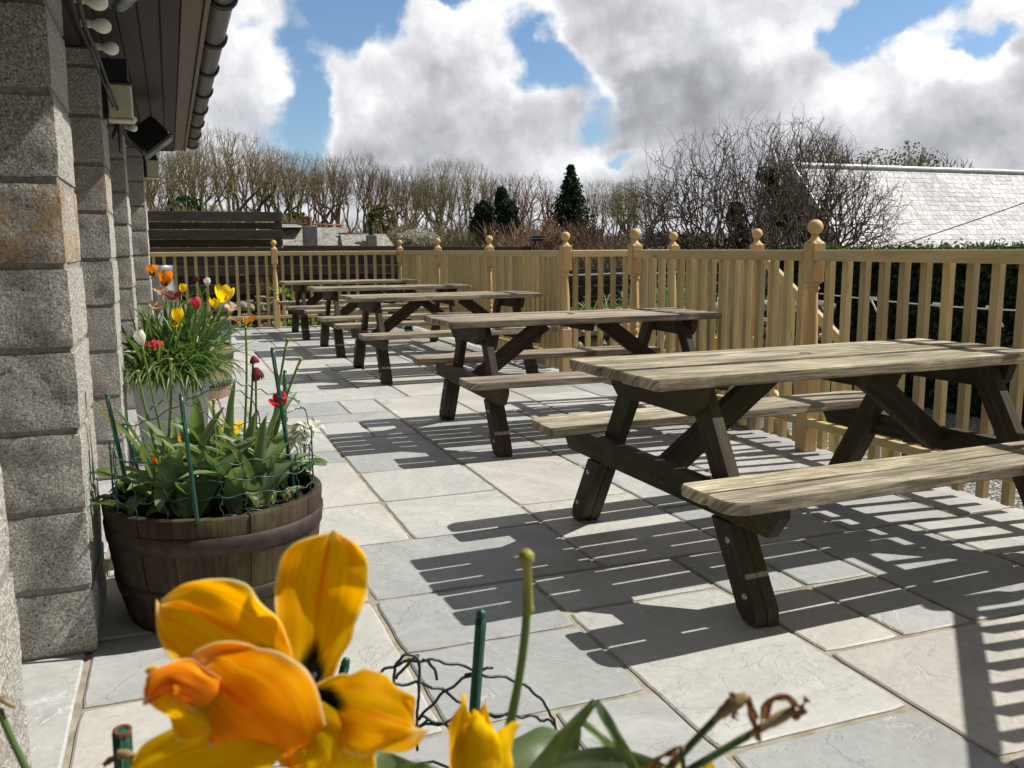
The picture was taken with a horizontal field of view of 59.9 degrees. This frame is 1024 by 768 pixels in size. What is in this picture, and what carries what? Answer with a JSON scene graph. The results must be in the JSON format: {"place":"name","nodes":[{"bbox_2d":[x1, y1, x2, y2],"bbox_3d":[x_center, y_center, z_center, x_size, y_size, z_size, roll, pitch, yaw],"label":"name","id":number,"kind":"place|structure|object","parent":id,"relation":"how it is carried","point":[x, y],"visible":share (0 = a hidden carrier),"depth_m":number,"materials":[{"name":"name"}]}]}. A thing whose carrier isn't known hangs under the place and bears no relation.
{"place":"outdoors","nodes":[
{"label":"outdoors","id":0,"kind":"place"},
{"bbox_2d":[145,171,178,210],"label":"bare tree","id":1,"kind":"object","parent":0,"point":[160,201],"visible":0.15,"depth_m":59.50,"materials":[{"name":"brown plant"}]},
{"bbox_2d":[183,260,718,308],"bbox_3d":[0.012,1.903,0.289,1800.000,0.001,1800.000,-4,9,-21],"label":"ground","id":2,"kind":"structure","parent":0,"point":[394,273],"depth_m":49.62,"materials":[{"name":"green plant"}]},
{"bbox_2d":[163,195,215,221],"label":"ivy bush","id":3,"kind":"object","parent":2,"relation":"on","point":[190,200],"visible":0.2,"depth_m":41.32,"materials":[{"name":"green plant"}]},
{"bbox_2d":[147,196,232,294],"bbox_3d":[-13.444,-5.237,34.002,5.403,4.171,5.359,5,10,30],"label":"scrub bush","id":4,"kind":"object","parent":2,"relation":"on","point":[165,207],"visible":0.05,"depth_m":33.66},
{"bbox_2d":[145,136,243,285],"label":"bare tree","id":5,"kind":"object","parent":2,"relation":"on","point":[171,181],"visible":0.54,"depth_m":45.05,"materials":[{"name":"brown plant"}]},
{"bbox_2d":[146,199,263,294],"bbox_3d":[-13.185,-5.673,36.187,6.183,4.377,6.037,2,9,12],"label":"scrub bush","id":6,"kind":"object","parent":2,"relation":"on","point":[200,221],"visible":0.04,"depth_m":35.59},
{"bbox_2d":[147,211,284,311],"bbox_3d":[-5.457,-1.367,13.564,3.890,2.505,0.135,-4,9,-21],"label":"board fence","id":7,"kind":"object","parent":2,"relation":"on","point":[276,233],"visible":0.26,"depth_m":13.76,"materials":[{"name":"wood"}]},
{"bbox_2d":[181,196,270,293],"bbox_3d":[-12.017,-5.889,37.982,5.501,4.247,5.456,4,10,26],"label":"scrub bush","id":8,"kind":"object","parent":2,"relation":"on","point":[228,204],"visible":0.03,"depth_m":36.76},
{"bbox_2d":[159,124,300,284],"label":"bare tree","id":9,"kind":"object","parent":2,"relation":"on","point":[253,190],"visible":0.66,"depth_m":48.64,"materials":[{"name":"brown plant"}]},
{"bbox_2d":[220,146,316,274],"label":"bare tree","id":10,"kind":"object","parent":2,"relation":"on","point":[244,198],"visible":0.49,"depth_m":53.06,"materials":[{"name":"brown plant"}]},
{"bbox_2d":[222,202,317,292],"bbox_3d":[-10.702,-5.795,38.183,5.626,3.983,5.493,1,9,10],"label":"scrub bush","id":11,"kind":"object","parent":2,"relation":"on","point":[291,220],"visible":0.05,"depth_m":37.92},
{"bbox_2d":[181,299,397,327],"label":"stone wall","id":12,"kind":"structure","parent":2,"relation":"on","point":[253,310],"depth_m":13.60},
{"bbox_2d":[280,210,306,225],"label":"spring bush","id":13,"kind":"object","parent":2,"relation":"on","point":[293,213],"visible":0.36,"depth_m":39.62,"materials":[{"name":"green plant"}]},
{"bbox_2d":[251,148,355,226],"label":"bare tree","id":14,"kind":"object","parent":2,"relation":"on","point":[274,206],"visible":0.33,"depth_m":56.65,"materials":[{"name":"brown plant"}]},
{"bbox_2d":[269,217,393,291],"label":"cottage","id":15,"kind":"structure","parent":2,"relation":"on","point":[296,234],"depth_m":27.41,"materials":[{"name":"grey stone"}]},
{"bbox_2d":[306,208,362,232],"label":"scrub bush","id":16,"kind":"object","parent":2,"relation":"on","point":[337,221],"visible":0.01,"depth_m":41.80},
{"bbox_2d":[296,150,401,230],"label":"bare tree","id":17,"kind":"object","parent":2,"relation":"on","point":[362,184],"visible":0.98,"depth_m":51.06,"materials":[{"name":"brown plant"}]},
{"bbox_2d":[362,202,398,233],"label":"spring bush","id":18,"kind":"object","parent":2,"relation":"on","point":[373,213],"visible":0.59,"depth_m":43.52,"materials":[{"name":"green plant"}]},
{"bbox_2d":[344,210,428,273],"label":"scrub bush","id":19,"kind":"object","parent":2,"relation":"on","point":[375,231],"visible":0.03,"depth_m":35.63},
{"bbox_2d":[364,163,435,238],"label":"bare tree","id":20,"kind":"object","parent":2,"relation":"on","point":[401,198],"visible":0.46,"depth_m":56.95,"materials":[{"name":"brown plant"}]},
{"bbox_2d":[284,245,531,300],"bbox_3d":[-1.653,-1.358,15.075,4.261,1.985,0.134,-4,9,-21],"label":"board fence","id":21,"kind":"object","parent":2,"relation":"on","point":[306,271],"visible":0.21,"depth_m":14.53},
{"bbox_2d":[395,228,439,245],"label":"blossom bush","id":22,"kind":"object","parent":2,"relation":"on","point":[408,238],"visible":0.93,"depth_m":25.85,"materials":[{"name":"grey plant"}]},
{"bbox_2d":[389,178,462,231],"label":"bare tree","id":23,"kind":"object","parent":2,"relation":"on","point":[436,213],"visible":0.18,"depth_m":64.72,"materials":[{"name":"brown plant"}]},
{"bbox_2d":[382,202,473,273],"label":"scrub bush","id":24,"kind":"object","parent":2,"relation":"on","point":[411,227],"visible":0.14,"depth_m":33.43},
{"bbox_2d":[404,222,497,245],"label":"scrub bush","id":25,"kind":"object","parent":2,"relation":"on","point":[456,239],"visible":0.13,"depth_m":29.44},
{"bbox_2d":[401,156,503,245],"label":"bare tree","id":26,"kind":"object","parent":2,"relation":"on","point":[466,199],"visible":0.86,"depth_m":48.72,"materials":[{"name":"brown plant"}]},
{"bbox_2d":[469,186,522,245],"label":"evergreen shrub","id":27,"kind":"object","parent":2,"relation":"on","point":[505,209],"visible":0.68,"depth_m":29.58,"materials":[{"name":"green plant"}]},
{"bbox_2d":[458,209,554,245],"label":"scrub bush","id":28,"kind":"object","parent":2,"relation":"on","point":[523,228],"visible":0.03,"depth_m":39.54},
{"bbox_2d":[467,172,561,231],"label":"bare tree","id":29,"kind":"object","parent":2,"relation":"on","point":[524,211],"visible":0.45,"depth_m":50.88,"materials":[{"name":"brown plant"}]},
{"bbox_2d":[455,215,641,297],"bbox_3d":[1.066,-3.246,24.294,5.381,2.961,6.083,3,9,18],"label":"scrub bush","id":30,"kind":"object","parent":2,"relation":"on","point":[514,242],"visible":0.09,"depth_m":23.78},
{"bbox_2d":[538,163,604,241],"bbox_3d":[2.610,-7.009,39.858,3.638,5.657,3.293,-4,9,-21],"label":"conifer","id":31,"kind":"object","parent":2,"relation":"on","point":[569,196],"visible":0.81,"depth_m":39.36,"materials":[{"name":"green plant"}]},
{"bbox_2d":[505,217,666,307],"bbox_3d":[1.989,-3.189,24.078,5.272,2.900,5.960,-4,9,-24],"label":"scrub bush","id":32,"kind":"object","parent":2,"relation":"on","point":[586,241],"visible":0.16,"depth_m":23.13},
{"bbox_2d":[550,221,666,307],"bbox_3d":[2.603,-2.755,22.116,3.692,2.614,3.605,-2,9,-11],"label":"scrub bush","id":33,"kind":"object","parent":2,"relation":"on","point":[619,260],"visible":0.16,"depth_m":21.63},
{"bbox_2d":[581,177,650,247],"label":"bare tree","id":34,"kind":"object","parent":2,"relation":"on","point":[613,211],"visible":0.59,"depth_m":43.12,"materials":[{"name":"brown plant"}]},
{"bbox_2d":[606,176,675,241],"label":"bare tree","id":35,"kind":"object","parent":2,"relation":"on","point":[649,205],"visible":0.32,"depth_m":47.21,"materials":[{"name":"brown plant"}]},
{"bbox_2d":[569,267,767,310],"bbox_3d":[2.683,-1.425,16.780,5.030,1.550,0.132,-4,9,-21],"label":"board fence","id":36,"kind":"object","parent":2,"relation":"on","point":[594,281],"visible":0.01,"depth_m":16.27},
{"bbox_2d":[643,232,788,276],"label":"garden bush","id":37,"kind":"object","parent":2,"relation":"on","point":[687,246],"visible":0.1,"depth_m":15.93,"materials":[{"name":"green plant"}]},
{"bbox_2d":[604,99,916,300],"bbox_3d":[3.968,-2.320,14.336,4.940,4.104,4.449,-4,9,-21],"label":"thorn tree","id":38,"kind":"object","parent":2,"relation":"on","point":[735,220],"visible":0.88,"depth_m":13.69,"materials":[{"name":"brown plant"}]},
{"bbox_2d":[747,130,854,202],"bbox_3d":[12.480,-7.317,37.714,4.822,6.844,4.618,3,9,21],"label":"bare tree","id":39,"kind":"object","parent":2,"relation":"on","point":[805,152],"visible":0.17,"depth_m":36.97,"materials":[{"name":"brown plant"}]},
{"bbox_2d":[851,146,908,165],"bbox_3d":[15.176,-6.983,37.805,4.517,6.092,4.178,8,12,43],"label":"leafing tree","id":40,"kind":"object","parent":2,"relation":"on","point":[864,159],"visible":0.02,"depth_m":37.21,"materials":[{"name":"green plant"}]},
{"bbox_2d":[873,140,949,166],"bbox_3d":[14.958,-6.268,33.821,3.414,5.863,3.534,-4,9,-21],"label":"leafing tree","id":41,"kind":"object","parent":2,"relation":"on","point":[921,164],"visible":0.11,"depth_m":33.15,"materials":[{"name":"green plant"}]},
{"bbox_2d":[896,149,974,167],"bbox_3d":[16.869,-6.507,35.774,4.687,5.814,4.866,-4,9,-21],"label":"bare tree","id":42,"kind":"object","parent":2,"relation":"on","point":[962,166],"visible":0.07,"depth_m":34.98,"materials":[{"name":"plant"}]},
{"bbox_2d":[21,325,1023,767],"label":"patio","id":43,"kind":"structure","parent":0,"point":[895,639],"depth_m":2.97,"materials":[{"name":"stone"}]},
{"bbox_2d":[0,0,237,767],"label":"granite building","id":44,"kind":"structure","parent":43,"relation":"on","point":[75,280],"depth_m":2.53,"materials":[{"name":"stone"}]},
{"bbox_2d":[69,0,137,142],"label":"festoon lights","id":45,"kind":"object","parent":44,"relation":"attached to","point":[102,25],"visible":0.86,"depth_m":2.82,"materials":[{"name":"beige plastic"}]},
{"bbox_2d":[100,58,134,123],"bbox_3d":[-2.010,-1.473,4.470,0.186,0.301,0.120,-4,9,-21],"label":"wall lamp","id":46,"kind":"object","parent":44,"relation":"attached to","point":[116,70],"visible":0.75,"depth_m":4.44,"materials":[{"name":"beige plastic"}]},
{"bbox_2d":[108,0,136,11],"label":"wall lamp","id":47,"kind":"object","parent":44,"relation":"attached to","point":[119,5],"visible":0.9,"depth_m":2.81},
{"bbox_2d":[111,116,172,159],"bbox_3d":[-2.610,-1.742,6.284,0.421,0.312,0.172,-8,11,-40],"label":"floodlight","id":48,"kind":"object","parent":44,"relation":"attached to","point":[150,137],"visible":0.87,"depth_m":6.27,"materials":[{"name":"black plastic"}]},
{"bbox_2d":[142,154,159,178],"bbox_3d":[-3.498,-2.127,8.559,0.178,0.292,0.112,-4,9,-21],"label":"wall lamp","id":49,"kind":"object","parent":44,"relation":"attached to","point":[151,169],"visible":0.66,"depth_m":8.53,"materials":[{"name":"beige plastic"}]},
{"bbox_2d":[151,265,175,326],"bbox_3d":[-4.552,-1.045,11.507,0.396,0.975,0.396,-4,9,-21],"label":"beer keg","id":50,"kind":"object","parent":43,"relation":"on","point":[170,286],"visible":0.16,"depth_m":11.33,"materials":[{"name":"metal"}]},
{"bbox_2d":[130,377,210,455],"bbox_3d":[-1.960,0.171,5.146,0.418,0.450,0.418,-4,9,-21],"label":"trough","id":51,"kind":"object","parent":43,"relation":"on","point":[163,406],"visible":0.35,"depth_m":4.95,"materials":[{"name":"stone"}]},
{"bbox_2d":[154,308,183,375],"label":"tulip","id":52,"kind":"object","parent":51,"relation":"in","point":[177,315],"visible":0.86,"depth_m":4.94,"materials":[{"name":"yellow plant"}]},
{"bbox_2d":[161,290,182,341],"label":"tulip","id":53,"kind":"object","parent":51,"relation":"in","point":[171,295],"visible":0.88,"depth_m":5.04,"materials":[{"name":"plant"}]},
{"bbox_2d":[120,286,240,365],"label":"tall leaves","id":54,"kind":"object","parent":51,"relation":"in","point":[152,331],"visible":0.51,"depth_m":5.07,"materials":[{"name":"green plant"}]},
{"bbox_2d":[158,270,211,346],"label":"tulip","id":55,"kind":"object","parent":51,"relation":"in","point":[165,278],"visible":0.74,"depth_m":5.07,"materials":[{"name":"orange plant"}]},
{"bbox_2d":[122,309,254,371],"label":"tulip leaves","id":56,"kind":"object","parent":51,"relation":"in","point":[223,339],"visible":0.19,"depth_m":6.72,"materials":[{"name":"green plant"}]},
{"bbox_2d":[180,296,200,361],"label":"tulip","id":57,"kind":"object","parent":51,"relation":"in","point":[195,302],"visible":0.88,"depth_m":5.06,"materials":[{"name":"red plant"}]},
{"bbox_2d":[122,327,261,403],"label":"strap leaves","id":58,"kind":"object","parent":51,"relation":"in","point":[203,368],"visible":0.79,"depth_m":4.86,"materials":[{"name":"green plant"}]},
{"bbox_2d":[144,339,166,353],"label":"flower","id":59,"kind":"object","parent":58,"relation":"on","point":[154,343],"visible":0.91,"depth_m":4.82,"materials":[{"name":"red plant"}]},
{"bbox_2d":[205,284,234,339],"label":"tulip","id":60,"kind":"object","parent":51,"relation":"in","point":[224,293],"visible":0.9,"depth_m":5.24,"materials":[{"name":"yellow plant"}]},
{"bbox_2d":[101,469,322,632],"bbox_3d":[-0.971,0.534,2.946,0.687,0.381,0.686,2,9,12],"label":"barrel planter","id":61,"kind":"object","parent":43,"relation":"on","point":[158,556],"visible":0.52,"depth_m":2.66,"materials":[{"name":"brown wood"}]},
{"bbox_2d":[105,393,131,497],"bbox_3d":[-1.216,0.209,2.753,0.013,0.390,0.156,-1,9,-5],"label":"garden cane","id":62,"kind":"object","parent":61,"relation":"in","point":[115,432],"visible":0.84,"depth_m":2.73,"materials":[{"name":"green plastic"}]},
{"bbox_2d":[135,370,177,468],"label":"tulip stalk","id":63,"kind":"object","parent":61,"relation":"in","point":[173,435],"visible":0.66,"depth_m":2.84,"materials":[{"name":"green plant"}]},
{"bbox_2d":[166,358,172,451],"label":"tulip stalk","id":64,"kind":"object","parent":61,"relation":"in","point":[170,405],"visible":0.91,"depth_m":2.85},
{"bbox_2d":[179,393,199,524],"bbox_3d":[-0.932,0.216,2.566,0.054,0.384,0.013,5,10,33],"label":"garden cane","id":65,"kind":"object","parent":61,"relation":"in","point":[189,460],"visible":1,"depth_m":2.56,"materials":[{"name":"green plastic"}]},
{"bbox_2d":[88,329,326,517],"bbox_3d":[-0.996,0.099,2.881,0.780,0.583,0.679,-4,9,-21],"label":"tulip","id":66,"kind":"object","parent":61,"relation":"on","point":[199,433],"depth_m":2.77,"materials":[{"name":"plant"}]},
{"bbox_2d":[108,379,313,529],"bbox_3d":[-0.973,0.172,2.898,0.629,0.434,0.629,-4,9,-21],"label":"wire netting","id":67,"kind":"object","parent":61,"relation":"on","point":[165,481],"visible":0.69,"depth_m":2.67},
{"bbox_2d":[210,315,256,468],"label":"tulip","id":68,"kind":"object","parent":61,"relation":"in","point":[247,321],"visible":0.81,"depth_m":2.89,"materials":[{"name":"orange plant"}]},
{"bbox_2d":[194,390,286,466],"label":"tulip","id":69,"kind":"object","parent":61,"relation":"in","point":[273,401],"visible":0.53,"depth_m":2.90,"materials":[{"name":"red plant"}]},
{"bbox_2d":[211,399,273,461],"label":"tulip stalk","id":70,"kind":"object","parent":61,"relation":"in","point":[214,428],"visible":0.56,"depth_m":2.90,"materials":[{"name":"green plant"}]},
{"bbox_2d":[248,356,259,423],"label":"tulip","id":71,"kind":"object","parent":61,"relation":"in","point":[253,359],"visible":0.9,"depth_m":2.95,"materials":[{"name":"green plant"}]},
{"bbox_2d":[251,367,263,424],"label":"tulip","id":72,"kind":"object","parent":61,"relation":"in","point":[257,373],"visible":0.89,"depth_m":2.94,"materials":[{"name":"red plant"}]},
{"bbox_2d":[268,338,289,446],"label":"tulip stalk","id":73,"kind":"object","parent":61,"relation":"in","point":[283,358],"visible":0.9,"depth_m":2.96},
{"bbox_2d":[270,347,296,495],"bbox_3d":[-0.737,0.127,2.872,0.013,0.507,0.111,2,9,16],"label":"garden cane","id":74,"kind":"object","parent":61,"relation":"in","point":[278,388],"visible":0.95,"depth_m":2.85,"materials":[{"name":"green plastic"}]},
{"bbox_2d":[284,420,326,471],"bbox_3d":[-0.727,0.218,3.117,0.158,0.175,0.124,-1,9,-5],"label":"pansy","id":75,"kind":"object","parent":61,"relation":"on","point":[296,435],"visible":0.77,"depth_m":3.09,"materials":[{"name":"white plant"}]},
{"bbox_2d":[209,341,233,400],"bbox_3d":[-2.553,-0.104,7.073,0.662,0.422,0.662,3,9,20],"label":"barrel planter","id":76,"kind":"object","parent":43,"relation":"on","point":[223,393],"visible":0.1,"depth_m":6.97,"materials":[{"name":"brown wood"}]},
{"bbox_2d":[149,240,397,328],"bbox_3d":[-3.642,-1.476,13.200,3.970,1.306,0.090,-4,9,-21],"label":"balustrade","id":77,"kind":"object","parent":43,"relation":"on","point":[274,253],"visible":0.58,"depth_m":13.21,"materials":[{"name":"brown wood"}]},
{"bbox_2d":[278,279,418,339],"bbox_3d":[-2.244,-1.063,12.298,1.826,0.744,1.446,-4,9,-20],"label":"picnic table","id":78,"kind":"object","parent":43,"relation":"on","point":[297,309],"visible":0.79,"depth_m":12.02,"materials":[{"name":"brown wood"}]},
{"bbox_2d":[304,284,472,357],"bbox_3d":[-1.431,-0.781,10.413,1.826,0.744,1.446,-4,9,-20],"label":"picnic table","id":79,"kind":"object","parent":43,"relation":"on","point":[324,317],"visible":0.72,"depth_m":10.19,"materials":[{"name":"brown wood"}]},
{"bbox_2d":[333,291,557,384],"bbox_3d":[-0.667,-0.489,8.458,1.826,0.744,1.446,-4,9,-21],"label":"picnic table","id":80,"kind":"object","parent":43,"relation":"on","point":[379,336],"visible":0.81,"depth_m":8.22,"materials":[{"name":"brown wood"}]},
{"bbox_2d":[396,232,571,371],"bbox_3d":[-0.629,-1.163,11.016,0.090,1.306,6.360,-4,9,-21],"label":"balustrade","id":81,"kind":"object","parent":43,"relation":"on","point":[546,273],"visible":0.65,"depth_m":9.56,"materials":[{"name":"brown wood"}]},
{"bbox_2d":[412,307,729,456],"bbox_3d":[0.394,-0.083,5.739,1.826,0.744,1.447,-3,9,-19],"label":"picnic table","id":82,"kind":"object","parent":43,"relation":"on","point":[488,383],"visible":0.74,"depth_m":5.56,"materials":[{"name":"brown wood"}]},
{"bbox_2d":[532,338,1023,627],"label":"picnic table","id":83,"kind":"object","parent":43,"relation":"on","point":[677,388],"visible":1,"depth_m":3.24,"materials":[{"name":"brown wood"}]},
{"bbox_2d":[627,219,1023,505],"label":"balustrade","id":84,"kind":"object","parent":43,"relation":"on","point":[813,256],"visible":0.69,"depth_m":4.89,"materials":[{"name":"brown wood"}]},
{"bbox_2d":[818,293,1015,326],"bbox_3d":[3.688,-0.587,7.230,0.020,0.200,3.700,-4,9,-21],"label":"light cord","id":85,"kind":"object","parent":84,"relation":"attached to","point":[932,304],"visible":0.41,"depth_m":7.54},
{"bbox_3d":[-0.157,0.848,0.846,0.688,0.382,0.686,0,9,4],"label":"barrel planter","id":86,"kind":"object","parent":43,"relation":"on","visible":0},
{"bbox_2d":[0,695,29,767],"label":"withered daffodil","id":87,"kind":"object","parent":86,"relation":"in","point":[14,744],"visible":1,"depth_m":0.52,"materials":[{"name":"green plant"}]},
{"bbox_2d":[101,749,134,767],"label":"withered daffodil","id":88,"kind":"object","parent":86,"relation":"in","point":[126,754],"visible":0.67,"depth_m":0.50,"materials":[{"name":"beige plant"}]},
{"bbox_2d":[112,724,132,767],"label":"garden cane","id":89,"kind":"object","parent":86,"relation":"on","point":[122,737],"visible":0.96,"depth_m":0.58,"materials":[{"name":"green plastic"}]},
{"bbox_2d":[129,530,427,767],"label":"tulip","id":90,"kind":"object","parent":86,"relation":"in","point":[245,678],"visible":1,"depth_m":0.42,"materials":[{"name":"yellow plant"}]},
{"bbox_2d":[380,653,556,767],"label":"wire netting","id":91,"kind":"object","parent":86,"relation":"on","point":[400,662],"visible":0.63,"depth_m":1.10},
{"bbox_2d":[469,609,486,714],"bbox_3d":[-0.047,0.410,1.069,0.013,0.305,0.052,-7,11,-38],"label":"garden cane","id":92,"kind":"object","parent":86,"relation":"in","point":[478,658],"visible":0.67,"depth_m":1.04,"materials":[{"name":"green plastic"}]},
{"bbox_2d":[448,693,520,767],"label":"tulip","id":93,"kind":"object","parent":86,"relation":"in","point":[476,740],"visible":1,"depth_m":0.41,"materials":[{"name":"yellow plant"}]},
{"bbox_2d":[505,549,533,725],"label":"tulip stalk","id":94,"kind":"object","parent":86,"relation":"in","point":[526,558],"visible":0.94,"depth_m":0.48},
{"bbox_2d":[376,726,665,767],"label":"tulip leaves","id":95,"kind":"object","parent":86,"relation":"on","point":[528,748],"visible":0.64,"depth_m":0.50,"materials":[{"name":"green plant"}]},
{"bbox_2d":[583,721,614,746],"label":"pale leaf","id":96,"kind":"object","parent":95,"relation":"on","point":[601,738],"visible":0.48,"depth_m":0.50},
{"bbox_2d":[529,698,637,767],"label":"folded leaf","id":97,"kind":"object","parent":86,"relation":"on","point":[551,754],"visible":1,"depth_m":0.46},
{"bbox_2d":[638,745,685,767],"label":"withered daffodil","id":98,"kind":"object","parent":86,"relation":"in","point":[671,752],"visible":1,"depth_m":0.40,"materials":[{"name":"brown plant"}]},
{"bbox_2d":[664,691,761,767],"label":"withered daffodil","id":99,"kind":"object","parent":86,"relation":"in","point":[733,703],"visible":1,"depth_m":0.40,"materials":[{"name":"brown plant"}]},
{"bbox_2d":[686,693,810,767],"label":"withered daffodil","id":100,"kind":"object","parent":86,"relation":"in","point":[778,718],"visible":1,"depth_m":0.40,"materials":[{"name":"brown plant"}]},
{"bbox_2d":[145,0,1023,235],"label":"sky","id":101,"kind":"structure","parent":0,"point":[522,87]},
{"bbox_2d":[748,162,1023,278],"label":"slate barn","id":102,"kind":"structure","parent":0,"point":[942,198],"depth_m":20.63,"materials":[{"name":"tile"}]},
{"bbox_2d":[787,404,1023,509],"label":"gravel yard","id":103,"kind":"structure","parent":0,"point":[995,486],"depth_m":8.08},
{"bbox_2d":[570,300,835,397],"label":"stone wall","id":104,"kind":"structure","parent":103,"relation":"on","point":[593,339],"depth_m":9.33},
{"bbox_2d":[570,287,767,309],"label":"rockery plants","id":105,"kind":"object","parent":104,"relation":"on","point":[605,306],"visible":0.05,"depth_m":9.52,"materials":[{"name":"green plant"}]},
{"bbox_2d":[571,228,904,459],"bbox_3d":[1.573,-0.193,7.070,1.138,2.065,2.950,-4,9,-21],"label":"balustrade","id":106,"kind":"object","parent":103,"relation":"on","point":[757,234],"visible":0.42,"depth_m":8.08,"materials":[{"name":"brown wood"}]},
{"bbox_2d":[820,328,873,391],"bbox_3d":[1.667,-0.439,12.831,4.220,0.900,5.150,-4,9,-21],"label":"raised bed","id":107,"kind":"object","parent":103,"relation":"on","point":[853,336],"visible":0.09,"depth_m":11.06,"materials":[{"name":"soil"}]},
{"bbox_2d":[767,237,1023,425],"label":"clipped hedge","id":108,"kind":"object","parent":103,"relation":"on","point":[1009,300],"visible":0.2,"depth_m":10.44,"materials":[{"name":"green plant"}]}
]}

